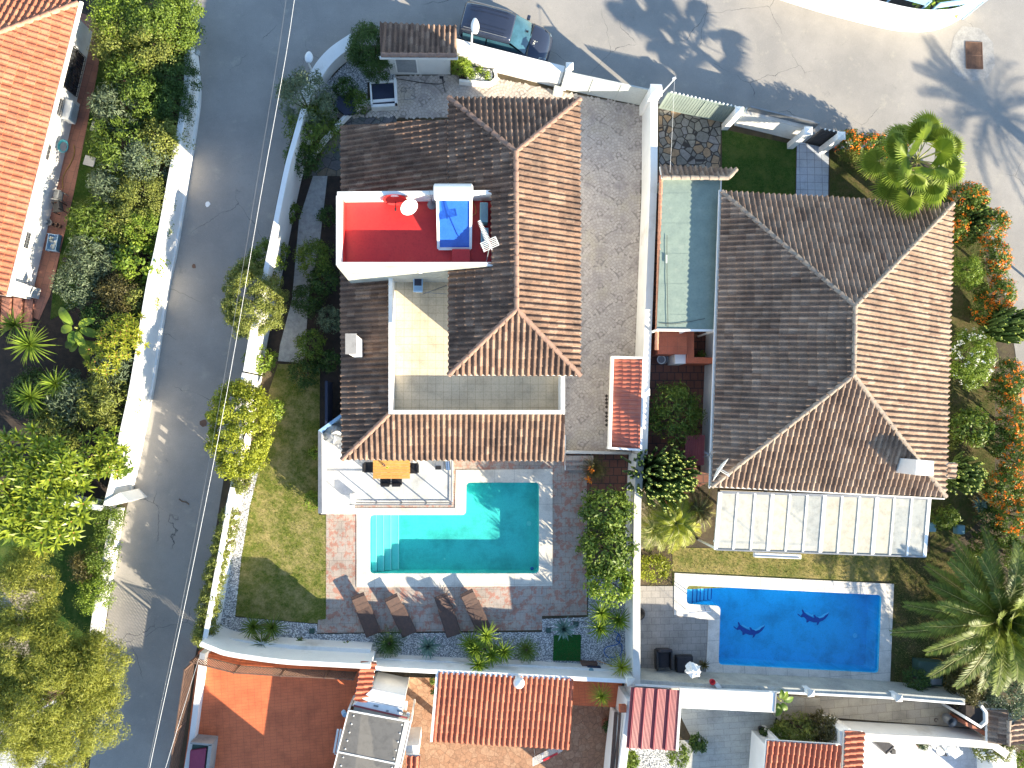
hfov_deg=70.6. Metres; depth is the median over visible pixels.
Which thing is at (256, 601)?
lawn
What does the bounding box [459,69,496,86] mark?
curb
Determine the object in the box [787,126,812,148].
gate pillar
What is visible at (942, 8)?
banana plant
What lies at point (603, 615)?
yucca
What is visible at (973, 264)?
topiary tree
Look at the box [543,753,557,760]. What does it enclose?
red cloth
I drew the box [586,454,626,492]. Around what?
garden court
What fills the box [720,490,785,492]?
veranda floor
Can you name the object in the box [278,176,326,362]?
gravel path
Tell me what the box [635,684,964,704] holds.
pool wall coping
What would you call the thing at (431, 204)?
antenna
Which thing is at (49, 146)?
window
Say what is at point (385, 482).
chair
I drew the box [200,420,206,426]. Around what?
road cover
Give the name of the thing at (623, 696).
divider wall
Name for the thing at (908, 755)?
white terrace
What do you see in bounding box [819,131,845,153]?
gate pillar
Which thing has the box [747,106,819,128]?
railing panel
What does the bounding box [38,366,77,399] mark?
yucca
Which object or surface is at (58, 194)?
chair
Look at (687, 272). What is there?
canopy
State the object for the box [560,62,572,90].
gate pillar
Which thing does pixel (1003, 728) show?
roof
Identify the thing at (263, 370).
shrub
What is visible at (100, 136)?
shrub
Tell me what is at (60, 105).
window
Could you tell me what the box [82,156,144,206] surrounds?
shrub
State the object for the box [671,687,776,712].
flat roof
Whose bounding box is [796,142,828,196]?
tiled path
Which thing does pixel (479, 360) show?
house
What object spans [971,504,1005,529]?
shrub
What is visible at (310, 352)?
shrub
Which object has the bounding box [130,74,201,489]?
wall footing
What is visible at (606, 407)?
driveway inlay
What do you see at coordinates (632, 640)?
garden wall
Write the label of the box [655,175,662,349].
tile coping
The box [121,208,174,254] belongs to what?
shrub
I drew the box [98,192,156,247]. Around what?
shrub
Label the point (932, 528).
utility box
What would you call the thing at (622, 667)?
dracaena
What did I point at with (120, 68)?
shrub
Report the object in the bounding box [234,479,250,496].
dwarf conifer
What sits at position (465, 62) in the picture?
shrub
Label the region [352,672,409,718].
camper cabin
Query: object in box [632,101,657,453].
boundary wall
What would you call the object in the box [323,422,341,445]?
covered barbecue
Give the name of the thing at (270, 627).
yucca
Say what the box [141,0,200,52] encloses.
shrub
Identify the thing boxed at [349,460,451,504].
glass railing
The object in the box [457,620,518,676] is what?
yucca
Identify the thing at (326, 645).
garden wall ledge
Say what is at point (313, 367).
shrub
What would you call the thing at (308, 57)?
street lamp
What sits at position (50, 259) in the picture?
house path
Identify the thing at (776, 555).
awning box
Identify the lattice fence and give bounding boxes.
[169,663,193,767]
[189,654,356,680]
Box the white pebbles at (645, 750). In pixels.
[631,748,674,767]
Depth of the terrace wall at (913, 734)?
35.59 m
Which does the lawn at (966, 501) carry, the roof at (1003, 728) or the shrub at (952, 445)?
the shrub at (952, 445)
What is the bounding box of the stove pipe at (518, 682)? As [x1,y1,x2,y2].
[513,675,524,688]
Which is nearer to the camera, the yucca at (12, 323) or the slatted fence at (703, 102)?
the yucca at (12, 323)
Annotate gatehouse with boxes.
[379,21,457,74]
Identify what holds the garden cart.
on the gravel bed at (503, 639)
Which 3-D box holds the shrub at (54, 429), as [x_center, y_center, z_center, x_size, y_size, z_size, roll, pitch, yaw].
[-21.026,2.116,33.558,2.898,2.585,2.887,0,87,-4]
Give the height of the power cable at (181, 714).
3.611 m
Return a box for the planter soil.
[459,64,492,79]
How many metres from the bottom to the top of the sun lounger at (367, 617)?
0.491 m
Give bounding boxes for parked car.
[458,0,552,61]
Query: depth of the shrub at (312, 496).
34.70 m
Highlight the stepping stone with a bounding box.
[83,155,95,166]
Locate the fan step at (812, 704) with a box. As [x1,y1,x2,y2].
[803,696,820,715]
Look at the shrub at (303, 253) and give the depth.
34.76 m
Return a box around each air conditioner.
[61,99,78,123]
[480,202,487,225]
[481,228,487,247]
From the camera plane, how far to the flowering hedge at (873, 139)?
36.41 m
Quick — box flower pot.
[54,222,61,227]
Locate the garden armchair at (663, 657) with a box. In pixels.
[654,648,672,670]
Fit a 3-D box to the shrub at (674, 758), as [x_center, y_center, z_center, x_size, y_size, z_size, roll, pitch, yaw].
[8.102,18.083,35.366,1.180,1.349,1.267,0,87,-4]
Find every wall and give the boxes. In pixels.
[50,495,116,510]
[90,507,124,645]
[103,47,199,505]
[199,477,244,644]
[199,625,376,668]
[228,373,261,458]
[243,306,271,374]
[259,109,312,304]
[299,34,358,105]
[313,98,394,155]
[318,381,341,512]
[373,659,625,682]
[457,39,564,86]
[604,707,617,767]
[614,686,629,767]
[625,453,643,683]
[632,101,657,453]
[640,668,964,702]
[734,108,812,138]
[762,725,778,739]
[782,0,981,31]
[819,715,865,767]
[841,721,1008,757]
[976,747,1016,767]
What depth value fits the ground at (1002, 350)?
36.70 m
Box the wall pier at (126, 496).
[104,489,146,504]
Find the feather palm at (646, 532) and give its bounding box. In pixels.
[641,504,667,551]
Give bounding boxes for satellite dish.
[383,194,406,210]
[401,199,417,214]
[713,459,729,479]
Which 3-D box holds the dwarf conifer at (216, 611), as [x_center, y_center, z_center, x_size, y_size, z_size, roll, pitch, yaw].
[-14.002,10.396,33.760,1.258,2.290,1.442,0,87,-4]
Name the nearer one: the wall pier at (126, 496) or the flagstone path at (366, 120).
the wall pier at (126, 496)
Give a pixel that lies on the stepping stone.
(88, 161)
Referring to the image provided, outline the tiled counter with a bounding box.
[651,332,712,365]
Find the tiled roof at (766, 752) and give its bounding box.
[749,730,841,767]
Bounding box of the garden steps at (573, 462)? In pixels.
[565,450,630,469]
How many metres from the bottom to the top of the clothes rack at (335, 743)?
0.050 m
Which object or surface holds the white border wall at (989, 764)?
on the white terrace at (908, 755)
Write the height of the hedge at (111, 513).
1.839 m
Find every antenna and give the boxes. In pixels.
[425,191,435,209]
[478,220,498,260]
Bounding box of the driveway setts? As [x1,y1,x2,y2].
[332,74,641,454]
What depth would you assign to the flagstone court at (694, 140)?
37.57 m
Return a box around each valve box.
[309,628,314,633]
[573,621,578,626]
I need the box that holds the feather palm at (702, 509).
[676,487,715,531]
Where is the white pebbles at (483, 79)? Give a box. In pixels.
[468,68,492,80]
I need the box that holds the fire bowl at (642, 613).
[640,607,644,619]
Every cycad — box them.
[372,626,406,657]
[513,635,540,662]
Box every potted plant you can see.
[429,678,434,684]
[430,686,434,695]
[601,719,608,732]
[698,659,708,670]
[758,725,769,736]
[916,744,928,751]
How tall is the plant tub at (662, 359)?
0.416 m
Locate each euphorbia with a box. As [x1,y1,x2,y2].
[620,445,701,513]
[946,451,987,494]
[955,191,993,240]
[977,306,1023,343]
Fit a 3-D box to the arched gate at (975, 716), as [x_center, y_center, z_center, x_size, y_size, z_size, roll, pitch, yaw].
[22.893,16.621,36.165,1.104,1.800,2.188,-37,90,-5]
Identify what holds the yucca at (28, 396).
on the garden ground at (11, 366)
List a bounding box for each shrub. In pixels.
[2,365,60,422]
[20,399,91,453]
[41,368,102,426]
[49,258,101,311]
[64,192,130,253]
[64,225,122,281]
[72,369,141,429]
[78,298,119,337]
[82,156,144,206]
[83,311,150,380]
[86,0,154,56]
[86,16,143,74]
[86,79,147,142]
[86,111,158,177]
[90,342,134,392]
[93,265,146,321]
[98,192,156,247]
[102,41,157,109]
[106,168,176,226]
[111,236,170,287]
[118,0,206,60]
[118,72,178,123]
[119,136,175,191]
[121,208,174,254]
[121,284,163,315]
[125,15,186,77]
[137,116,195,168]
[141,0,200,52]
[146,50,203,100]
[149,83,197,126]
[241,344,278,376]
[242,236,290,275]
[262,397,286,423]
[280,242,290,259]
[281,102,343,160]
[282,140,323,180]
[286,353,322,393]
[288,284,327,319]
[289,202,302,224]
[292,236,334,282]
[293,328,327,360]
[301,490,317,510]
[306,264,340,296]
[308,444,317,459]
[311,95,339,118]
[314,204,335,228]
[314,304,340,333]
[317,348,340,373]
[330,75,359,100]
[342,86,372,116]
[344,18,389,73]
[358,47,394,84]
[450,56,474,76]
[464,68,475,81]
[475,65,483,75]
[481,70,491,79]
[579,454,609,484]
[626,750,640,767]
[640,553,672,583]
[666,742,690,767]
[688,731,707,752]
[695,350,706,356]
[768,724,793,739]
[774,711,822,741]
[799,708,838,742]
[837,147,861,163]
[861,159,886,175]
[902,665,931,692]
[930,504,962,533]
[942,668,988,707]
[947,428,959,451]
[948,376,952,404]
[952,223,979,249]
[963,531,998,559]
[969,280,988,298]
[969,744,1019,763]
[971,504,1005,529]
[984,421,1011,456]
[985,373,1013,405]
[987,526,1018,548]
[1001,539,1023,567]
[1016,749,1023,767]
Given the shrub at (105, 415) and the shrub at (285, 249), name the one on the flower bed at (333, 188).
the shrub at (285, 249)
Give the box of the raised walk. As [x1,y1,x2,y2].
[780,694,966,726]
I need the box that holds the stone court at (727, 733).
[681,708,775,767]
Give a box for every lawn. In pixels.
[0,503,119,648]
[50,33,119,319]
[235,364,325,622]
[672,548,889,588]
[722,130,795,194]
[830,150,994,552]
[890,551,994,698]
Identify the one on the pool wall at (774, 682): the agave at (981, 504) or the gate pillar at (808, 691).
the gate pillar at (808, 691)
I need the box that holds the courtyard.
[643,353,710,503]
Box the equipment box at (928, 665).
[912,657,943,686]
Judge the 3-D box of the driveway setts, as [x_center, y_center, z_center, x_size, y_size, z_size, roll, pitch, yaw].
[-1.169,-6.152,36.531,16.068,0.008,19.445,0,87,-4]
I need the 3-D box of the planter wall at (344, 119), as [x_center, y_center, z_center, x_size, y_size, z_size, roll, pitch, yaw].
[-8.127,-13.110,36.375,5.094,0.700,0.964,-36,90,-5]
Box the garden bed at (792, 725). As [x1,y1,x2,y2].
[775,718,818,732]
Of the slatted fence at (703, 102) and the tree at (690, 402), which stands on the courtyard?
the tree at (690, 402)
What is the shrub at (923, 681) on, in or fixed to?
on the lawn at (899, 659)
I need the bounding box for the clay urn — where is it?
[941,713,956,726]
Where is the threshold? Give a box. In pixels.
[564,435,565,469]
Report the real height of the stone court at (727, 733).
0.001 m
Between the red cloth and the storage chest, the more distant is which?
the red cloth
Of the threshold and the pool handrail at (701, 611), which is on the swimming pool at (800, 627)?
the pool handrail at (701, 611)
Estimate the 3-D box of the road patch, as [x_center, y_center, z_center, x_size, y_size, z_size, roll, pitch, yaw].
[24.742,-17.751,38.887,2.517,0.001,3.025,0,87,-4]
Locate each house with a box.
[0,0,91,298]
[336,95,582,461]
[701,190,957,499]
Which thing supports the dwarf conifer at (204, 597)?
on the gravel bed at (233, 569)
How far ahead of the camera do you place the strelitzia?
34.51 m
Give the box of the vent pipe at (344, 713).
[341,710,346,716]
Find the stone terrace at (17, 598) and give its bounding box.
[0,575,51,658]
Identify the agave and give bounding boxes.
[417,634,440,658]
[552,617,576,640]
[972,497,986,513]
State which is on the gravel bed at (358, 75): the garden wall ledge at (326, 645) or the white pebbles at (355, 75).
the white pebbles at (355, 75)
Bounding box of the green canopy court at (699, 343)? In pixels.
[653,170,705,352]
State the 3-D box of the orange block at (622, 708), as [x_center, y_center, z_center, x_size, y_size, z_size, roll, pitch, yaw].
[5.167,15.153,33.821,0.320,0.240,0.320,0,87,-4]
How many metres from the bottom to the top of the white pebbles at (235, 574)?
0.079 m
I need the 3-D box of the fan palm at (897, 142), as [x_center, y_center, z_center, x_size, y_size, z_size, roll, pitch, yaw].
[18.934,-10.195,35.049,4.635,6.495,4.700,-35,90,-5]
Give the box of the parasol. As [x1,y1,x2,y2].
[685,662,700,677]
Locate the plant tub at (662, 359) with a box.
[657,356,667,363]
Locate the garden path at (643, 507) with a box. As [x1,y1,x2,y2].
[641,491,661,548]
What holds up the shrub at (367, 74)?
on the gravel bed at (358, 75)
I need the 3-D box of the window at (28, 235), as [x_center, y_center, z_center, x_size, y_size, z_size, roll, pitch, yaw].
[-22.577,-6.678,33.612,0.108,0.622,0.726,11,86,-3]
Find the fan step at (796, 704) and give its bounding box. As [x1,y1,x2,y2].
[781,694,805,719]
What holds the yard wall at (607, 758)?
on the ground at (1002, 350)
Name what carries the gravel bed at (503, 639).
on the ground at (1002, 350)
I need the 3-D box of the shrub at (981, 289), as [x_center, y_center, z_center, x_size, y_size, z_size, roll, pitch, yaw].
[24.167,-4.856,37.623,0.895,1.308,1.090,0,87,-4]
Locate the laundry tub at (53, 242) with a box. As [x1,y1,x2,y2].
[46,233,61,252]
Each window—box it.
[23,232,32,248]
[45,144,52,160]
[56,97,64,116]
[63,45,85,96]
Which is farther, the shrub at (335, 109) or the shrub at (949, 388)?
the shrub at (949, 388)
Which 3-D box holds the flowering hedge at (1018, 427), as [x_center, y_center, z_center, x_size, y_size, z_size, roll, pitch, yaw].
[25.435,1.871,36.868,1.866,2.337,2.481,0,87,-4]
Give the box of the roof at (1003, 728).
[972,701,1023,746]
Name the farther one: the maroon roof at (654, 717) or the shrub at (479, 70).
the shrub at (479, 70)
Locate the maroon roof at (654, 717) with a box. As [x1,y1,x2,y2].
[624,683,681,750]
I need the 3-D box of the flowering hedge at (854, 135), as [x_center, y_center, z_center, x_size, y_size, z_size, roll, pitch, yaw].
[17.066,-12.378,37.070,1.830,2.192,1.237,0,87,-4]
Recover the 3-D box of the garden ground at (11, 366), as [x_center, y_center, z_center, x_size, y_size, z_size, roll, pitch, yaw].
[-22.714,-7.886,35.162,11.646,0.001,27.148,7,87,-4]
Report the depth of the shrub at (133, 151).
33.62 m
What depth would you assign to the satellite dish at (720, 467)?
32.60 m
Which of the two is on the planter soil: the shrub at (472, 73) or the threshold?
the shrub at (472, 73)
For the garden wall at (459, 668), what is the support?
on the ground at (1002, 350)
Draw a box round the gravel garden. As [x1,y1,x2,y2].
[628,740,691,767]
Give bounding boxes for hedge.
[65,545,98,585]
[72,567,117,615]
[82,528,121,578]
[89,497,129,539]
[828,128,864,153]
[851,131,885,153]
[946,180,991,219]
[952,211,971,244]
[967,292,999,326]
[972,207,1012,247]
[976,469,1023,506]
[977,238,1014,278]
[982,274,1021,310]
[986,494,1023,536]
[990,357,1023,401]
[993,398,1023,442]
[994,435,1023,478]
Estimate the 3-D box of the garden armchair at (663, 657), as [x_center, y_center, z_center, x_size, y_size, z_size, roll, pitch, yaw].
[7.492,13.528,35.667,0.840,0.750,1.103,0,87,-4]
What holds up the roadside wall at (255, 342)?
on the ground at (1002, 350)
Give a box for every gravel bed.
[220,576,624,664]
[221,471,257,624]
[315,57,394,124]
[467,67,491,80]
[632,749,674,767]
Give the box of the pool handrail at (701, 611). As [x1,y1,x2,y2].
[685,606,710,612]
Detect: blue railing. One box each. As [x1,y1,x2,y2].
[886,0,931,8]
[931,0,986,19]
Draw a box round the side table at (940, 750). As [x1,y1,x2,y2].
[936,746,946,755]
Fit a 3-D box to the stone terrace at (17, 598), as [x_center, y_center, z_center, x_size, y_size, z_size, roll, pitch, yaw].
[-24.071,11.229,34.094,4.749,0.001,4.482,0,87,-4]
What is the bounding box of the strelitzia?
[776,689,793,716]
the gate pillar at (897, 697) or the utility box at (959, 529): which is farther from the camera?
the utility box at (959, 529)
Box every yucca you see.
[0,310,36,343]
[4,323,55,365]
[11,376,56,418]
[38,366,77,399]
[238,609,288,661]
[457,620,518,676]
[581,601,630,641]
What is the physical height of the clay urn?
0.680 m
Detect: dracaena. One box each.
[586,682,612,707]
[605,651,632,677]
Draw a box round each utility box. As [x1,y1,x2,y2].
[929,522,935,531]
[953,524,964,533]
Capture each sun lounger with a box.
[351,592,380,637]
[384,593,416,637]
[434,593,460,637]
[460,589,489,632]
[874,742,893,754]
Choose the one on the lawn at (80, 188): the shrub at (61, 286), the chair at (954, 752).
the shrub at (61, 286)
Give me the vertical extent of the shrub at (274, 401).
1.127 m
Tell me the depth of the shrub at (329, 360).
35.04 m
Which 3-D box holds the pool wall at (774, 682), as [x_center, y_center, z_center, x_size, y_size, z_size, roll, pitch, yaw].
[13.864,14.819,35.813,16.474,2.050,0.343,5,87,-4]
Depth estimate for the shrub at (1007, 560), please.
36.62 m
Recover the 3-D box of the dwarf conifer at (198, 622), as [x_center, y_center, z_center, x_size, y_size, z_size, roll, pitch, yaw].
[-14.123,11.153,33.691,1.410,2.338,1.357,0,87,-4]
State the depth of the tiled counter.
35.49 m
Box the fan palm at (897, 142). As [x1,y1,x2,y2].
[854,110,966,219]
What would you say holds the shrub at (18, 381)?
on the garden ground at (11, 366)
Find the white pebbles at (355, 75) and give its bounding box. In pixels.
[321,56,394,115]
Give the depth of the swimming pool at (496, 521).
36.43 m
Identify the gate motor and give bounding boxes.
[552,85,563,96]
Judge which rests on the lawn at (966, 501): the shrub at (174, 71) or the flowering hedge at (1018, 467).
the flowering hedge at (1018, 467)
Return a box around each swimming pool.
[356,469,551,587]
[674,573,893,681]
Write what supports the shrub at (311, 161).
on the ground at (1002, 350)
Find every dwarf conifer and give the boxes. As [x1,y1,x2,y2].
[190,625,213,648]
[191,610,220,638]
[193,597,222,623]
[198,581,225,605]
[200,566,229,587]
[205,552,231,571]
[209,534,235,557]
[213,520,239,541]
[217,506,243,526]
[229,473,254,493]
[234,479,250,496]
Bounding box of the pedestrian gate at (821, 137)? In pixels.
[805,128,848,145]
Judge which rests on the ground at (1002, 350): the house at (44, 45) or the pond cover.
the house at (44, 45)
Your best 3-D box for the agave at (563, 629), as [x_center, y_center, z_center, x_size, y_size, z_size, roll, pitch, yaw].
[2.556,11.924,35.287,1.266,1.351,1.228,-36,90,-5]
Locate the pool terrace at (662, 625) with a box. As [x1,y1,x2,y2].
[640,586,707,671]
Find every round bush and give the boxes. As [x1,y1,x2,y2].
[948,402,997,449]
[949,326,998,391]
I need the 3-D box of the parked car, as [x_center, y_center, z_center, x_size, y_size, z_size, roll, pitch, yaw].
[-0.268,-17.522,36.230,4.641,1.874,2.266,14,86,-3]
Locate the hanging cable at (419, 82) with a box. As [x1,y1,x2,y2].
[393,78,444,83]
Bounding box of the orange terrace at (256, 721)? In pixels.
[184,648,359,767]
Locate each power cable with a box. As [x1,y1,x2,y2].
[148,2,285,765]
[150,5,293,765]
[165,659,198,767]
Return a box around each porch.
[321,420,452,513]
[406,727,420,767]
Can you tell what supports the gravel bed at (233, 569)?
on the ground at (1002, 350)
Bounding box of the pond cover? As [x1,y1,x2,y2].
[334,94,355,115]
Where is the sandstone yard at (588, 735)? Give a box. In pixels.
[401,677,609,767]
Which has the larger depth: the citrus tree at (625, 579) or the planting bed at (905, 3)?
the planting bed at (905, 3)
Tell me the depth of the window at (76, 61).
34.83 m
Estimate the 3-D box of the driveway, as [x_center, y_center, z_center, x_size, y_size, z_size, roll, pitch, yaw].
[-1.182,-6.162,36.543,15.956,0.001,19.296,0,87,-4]
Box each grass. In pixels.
[646,550,986,690]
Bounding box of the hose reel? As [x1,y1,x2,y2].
[57,140,68,152]
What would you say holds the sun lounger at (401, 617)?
on the pool patio
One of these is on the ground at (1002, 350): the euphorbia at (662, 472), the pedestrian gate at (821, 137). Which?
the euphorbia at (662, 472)
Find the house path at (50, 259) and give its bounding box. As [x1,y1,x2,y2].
[0,13,98,319]
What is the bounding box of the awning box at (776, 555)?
[753,552,800,558]
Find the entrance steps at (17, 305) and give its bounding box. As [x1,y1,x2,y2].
[0,297,33,329]
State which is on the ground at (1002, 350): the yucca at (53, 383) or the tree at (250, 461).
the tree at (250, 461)
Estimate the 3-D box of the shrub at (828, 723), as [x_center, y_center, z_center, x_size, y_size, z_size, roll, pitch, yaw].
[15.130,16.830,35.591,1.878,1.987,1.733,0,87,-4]
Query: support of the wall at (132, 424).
on the ground at (1002, 350)
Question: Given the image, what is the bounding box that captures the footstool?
[675,654,692,672]
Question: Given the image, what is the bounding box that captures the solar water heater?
[433,184,472,249]
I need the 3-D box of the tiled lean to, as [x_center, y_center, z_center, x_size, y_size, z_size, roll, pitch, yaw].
[9.041,-10.148,36.026,3.933,2.843,0.933,0,87,-4]
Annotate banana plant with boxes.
[58,307,101,349]
[65,327,99,361]
[912,0,935,9]
[936,0,962,18]
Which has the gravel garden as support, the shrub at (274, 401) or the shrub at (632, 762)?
the shrub at (632, 762)
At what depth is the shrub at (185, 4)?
33.58 m
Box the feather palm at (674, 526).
[641,491,702,553]
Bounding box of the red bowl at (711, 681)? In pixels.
[709,679,714,684]
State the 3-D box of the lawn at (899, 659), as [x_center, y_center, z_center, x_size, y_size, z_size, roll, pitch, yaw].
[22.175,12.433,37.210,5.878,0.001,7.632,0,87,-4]
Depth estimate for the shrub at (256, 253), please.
34.39 m
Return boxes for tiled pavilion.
[430,672,572,749]
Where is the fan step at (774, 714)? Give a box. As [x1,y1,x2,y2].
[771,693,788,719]
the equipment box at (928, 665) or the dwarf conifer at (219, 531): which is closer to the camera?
the dwarf conifer at (219, 531)
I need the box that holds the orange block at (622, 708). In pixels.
[619,704,626,712]
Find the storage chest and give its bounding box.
[189,734,217,767]
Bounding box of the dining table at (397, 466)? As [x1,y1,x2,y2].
[373,460,409,478]
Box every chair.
[50,189,68,203]
[51,200,67,214]
[362,462,372,472]
[380,479,390,486]
[391,479,401,486]
[409,463,418,473]
[942,745,962,758]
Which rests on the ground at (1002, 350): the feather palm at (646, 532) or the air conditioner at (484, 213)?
the feather palm at (646, 532)
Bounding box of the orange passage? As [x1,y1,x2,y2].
[572,681,621,706]
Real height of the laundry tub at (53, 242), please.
0.355 m
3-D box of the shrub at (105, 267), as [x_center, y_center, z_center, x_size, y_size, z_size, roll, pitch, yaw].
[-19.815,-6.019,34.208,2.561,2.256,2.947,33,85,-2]
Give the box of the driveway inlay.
[605,394,607,426]
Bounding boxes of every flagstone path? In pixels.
[310,135,340,175]
[345,108,396,124]
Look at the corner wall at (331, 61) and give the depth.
35.65 m
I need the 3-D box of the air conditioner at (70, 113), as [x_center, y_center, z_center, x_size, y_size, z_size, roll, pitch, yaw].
[-21.218,-13.076,34.816,0.351,0.700,0.950,11,86,-3]
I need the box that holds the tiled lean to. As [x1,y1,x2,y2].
[657,164,737,192]
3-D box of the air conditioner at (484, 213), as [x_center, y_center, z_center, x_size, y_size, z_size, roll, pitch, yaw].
[-1.188,-7.161,30.477,0.330,0.612,0.824,0,87,-4]
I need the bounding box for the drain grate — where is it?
[965,41,982,68]
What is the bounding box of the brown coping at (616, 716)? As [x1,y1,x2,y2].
[610,712,620,767]
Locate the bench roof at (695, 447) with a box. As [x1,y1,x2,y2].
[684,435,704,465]
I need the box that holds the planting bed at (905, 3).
[879,0,964,9]
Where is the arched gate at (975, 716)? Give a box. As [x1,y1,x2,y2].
[941,692,987,735]
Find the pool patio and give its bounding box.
[317,454,586,632]
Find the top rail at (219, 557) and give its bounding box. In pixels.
[202,487,234,639]
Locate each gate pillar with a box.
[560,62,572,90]
[621,671,634,686]
[639,84,661,115]
[643,388,649,395]
[721,106,743,129]
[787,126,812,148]
[802,685,813,696]
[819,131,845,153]
[889,690,902,701]
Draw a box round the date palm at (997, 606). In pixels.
[889,525,1023,699]
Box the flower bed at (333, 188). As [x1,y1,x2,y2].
[266,175,341,514]
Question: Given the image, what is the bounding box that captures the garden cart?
[580,660,600,670]
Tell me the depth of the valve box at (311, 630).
34.93 m
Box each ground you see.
[0,0,184,499]
[0,0,1023,767]
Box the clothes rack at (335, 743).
[333,729,341,754]
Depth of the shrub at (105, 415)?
33.02 m
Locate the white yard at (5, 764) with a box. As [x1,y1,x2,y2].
[0,699,80,767]
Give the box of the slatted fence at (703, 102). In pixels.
[658,91,744,121]
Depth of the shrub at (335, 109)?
35.81 m
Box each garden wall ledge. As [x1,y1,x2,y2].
[228,631,372,652]
[374,653,619,671]
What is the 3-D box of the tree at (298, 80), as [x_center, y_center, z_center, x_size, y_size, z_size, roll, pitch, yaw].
[-9.783,-13.531,34.709,2.797,3.353,3.509,-34,90,-5]
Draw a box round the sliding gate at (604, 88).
[566,72,648,104]
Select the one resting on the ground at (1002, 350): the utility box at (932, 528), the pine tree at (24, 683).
the pine tree at (24, 683)
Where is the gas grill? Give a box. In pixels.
[435,460,450,469]
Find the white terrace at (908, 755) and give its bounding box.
[862,741,976,767]
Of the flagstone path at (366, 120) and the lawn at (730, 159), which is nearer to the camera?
the flagstone path at (366, 120)
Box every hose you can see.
[62,145,74,187]
[604,631,622,657]
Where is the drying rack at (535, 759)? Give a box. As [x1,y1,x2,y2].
[533,749,561,765]
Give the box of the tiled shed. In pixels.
[607,356,643,450]
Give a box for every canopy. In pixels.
[333,692,415,767]
[651,180,721,336]
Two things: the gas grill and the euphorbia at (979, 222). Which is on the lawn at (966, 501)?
the euphorbia at (979, 222)
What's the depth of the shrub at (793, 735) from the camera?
35.24 m
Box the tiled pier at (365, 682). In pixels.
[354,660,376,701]
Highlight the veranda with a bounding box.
[698,491,930,557]
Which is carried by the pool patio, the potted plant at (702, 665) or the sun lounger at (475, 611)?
the sun lounger at (475, 611)
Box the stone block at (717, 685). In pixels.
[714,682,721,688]
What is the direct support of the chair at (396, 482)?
on the porch at (349, 482)
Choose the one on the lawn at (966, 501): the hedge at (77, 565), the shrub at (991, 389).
the shrub at (991, 389)
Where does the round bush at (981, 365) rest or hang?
on the lawn at (966, 501)
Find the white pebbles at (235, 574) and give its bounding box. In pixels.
[221,468,258,626]
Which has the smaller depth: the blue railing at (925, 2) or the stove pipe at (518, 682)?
the stove pipe at (518, 682)
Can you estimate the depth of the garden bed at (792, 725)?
36.44 m
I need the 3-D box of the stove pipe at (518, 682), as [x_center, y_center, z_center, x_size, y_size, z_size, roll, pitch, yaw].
[0.300,13.761,33.578,0.520,1.160,0.520,0,87,-4]
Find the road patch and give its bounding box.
[950,26,994,80]
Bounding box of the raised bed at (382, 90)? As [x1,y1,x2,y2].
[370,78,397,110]
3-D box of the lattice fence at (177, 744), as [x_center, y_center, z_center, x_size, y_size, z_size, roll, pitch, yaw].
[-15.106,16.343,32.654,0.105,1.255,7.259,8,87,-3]
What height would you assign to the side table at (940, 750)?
0.551 m
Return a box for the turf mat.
[553,635,580,660]
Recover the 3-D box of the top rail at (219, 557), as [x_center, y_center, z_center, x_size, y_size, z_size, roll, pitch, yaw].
[-13.352,8.163,32.952,0.200,0.080,6.942,9,87,-3]
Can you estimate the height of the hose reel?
0.086 m
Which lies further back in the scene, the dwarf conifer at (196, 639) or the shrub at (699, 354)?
the shrub at (699, 354)
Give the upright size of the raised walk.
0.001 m
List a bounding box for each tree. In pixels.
[0,421,102,557]
[0,539,132,767]
[78,424,134,481]
[204,378,276,480]
[220,256,289,338]
[274,66,338,136]
[575,522,639,581]
[577,484,637,533]
[583,560,633,608]
[648,379,707,447]
[951,254,986,291]
[979,656,1023,720]
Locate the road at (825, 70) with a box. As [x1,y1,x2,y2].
[89,0,1023,767]
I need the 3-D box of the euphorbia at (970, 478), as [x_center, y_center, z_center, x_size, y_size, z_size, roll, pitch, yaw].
[22.906,4.582,36.333,1.894,2.199,2.268,18,86,-3]
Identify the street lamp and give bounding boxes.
[305,51,312,70]
[470,18,478,46]
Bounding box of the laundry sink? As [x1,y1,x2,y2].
[413,279,422,292]
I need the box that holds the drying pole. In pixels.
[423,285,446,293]
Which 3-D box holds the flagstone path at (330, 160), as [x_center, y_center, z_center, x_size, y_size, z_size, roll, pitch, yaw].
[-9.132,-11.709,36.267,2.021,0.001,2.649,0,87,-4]
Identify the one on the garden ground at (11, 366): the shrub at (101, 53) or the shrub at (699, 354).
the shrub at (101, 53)
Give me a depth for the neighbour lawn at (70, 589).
34.39 m
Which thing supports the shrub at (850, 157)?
on the lawn at (966, 501)
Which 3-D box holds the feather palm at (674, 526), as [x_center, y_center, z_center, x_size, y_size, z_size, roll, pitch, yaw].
[7.901,6.639,35.593,3.678,2.400,3.370,0,87,-4]
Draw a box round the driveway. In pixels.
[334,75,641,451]
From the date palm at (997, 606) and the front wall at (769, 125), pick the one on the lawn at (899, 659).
the date palm at (997, 606)
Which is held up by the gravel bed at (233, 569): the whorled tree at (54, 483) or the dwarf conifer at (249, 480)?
the dwarf conifer at (249, 480)
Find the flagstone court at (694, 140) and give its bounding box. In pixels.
[659,107,720,170]

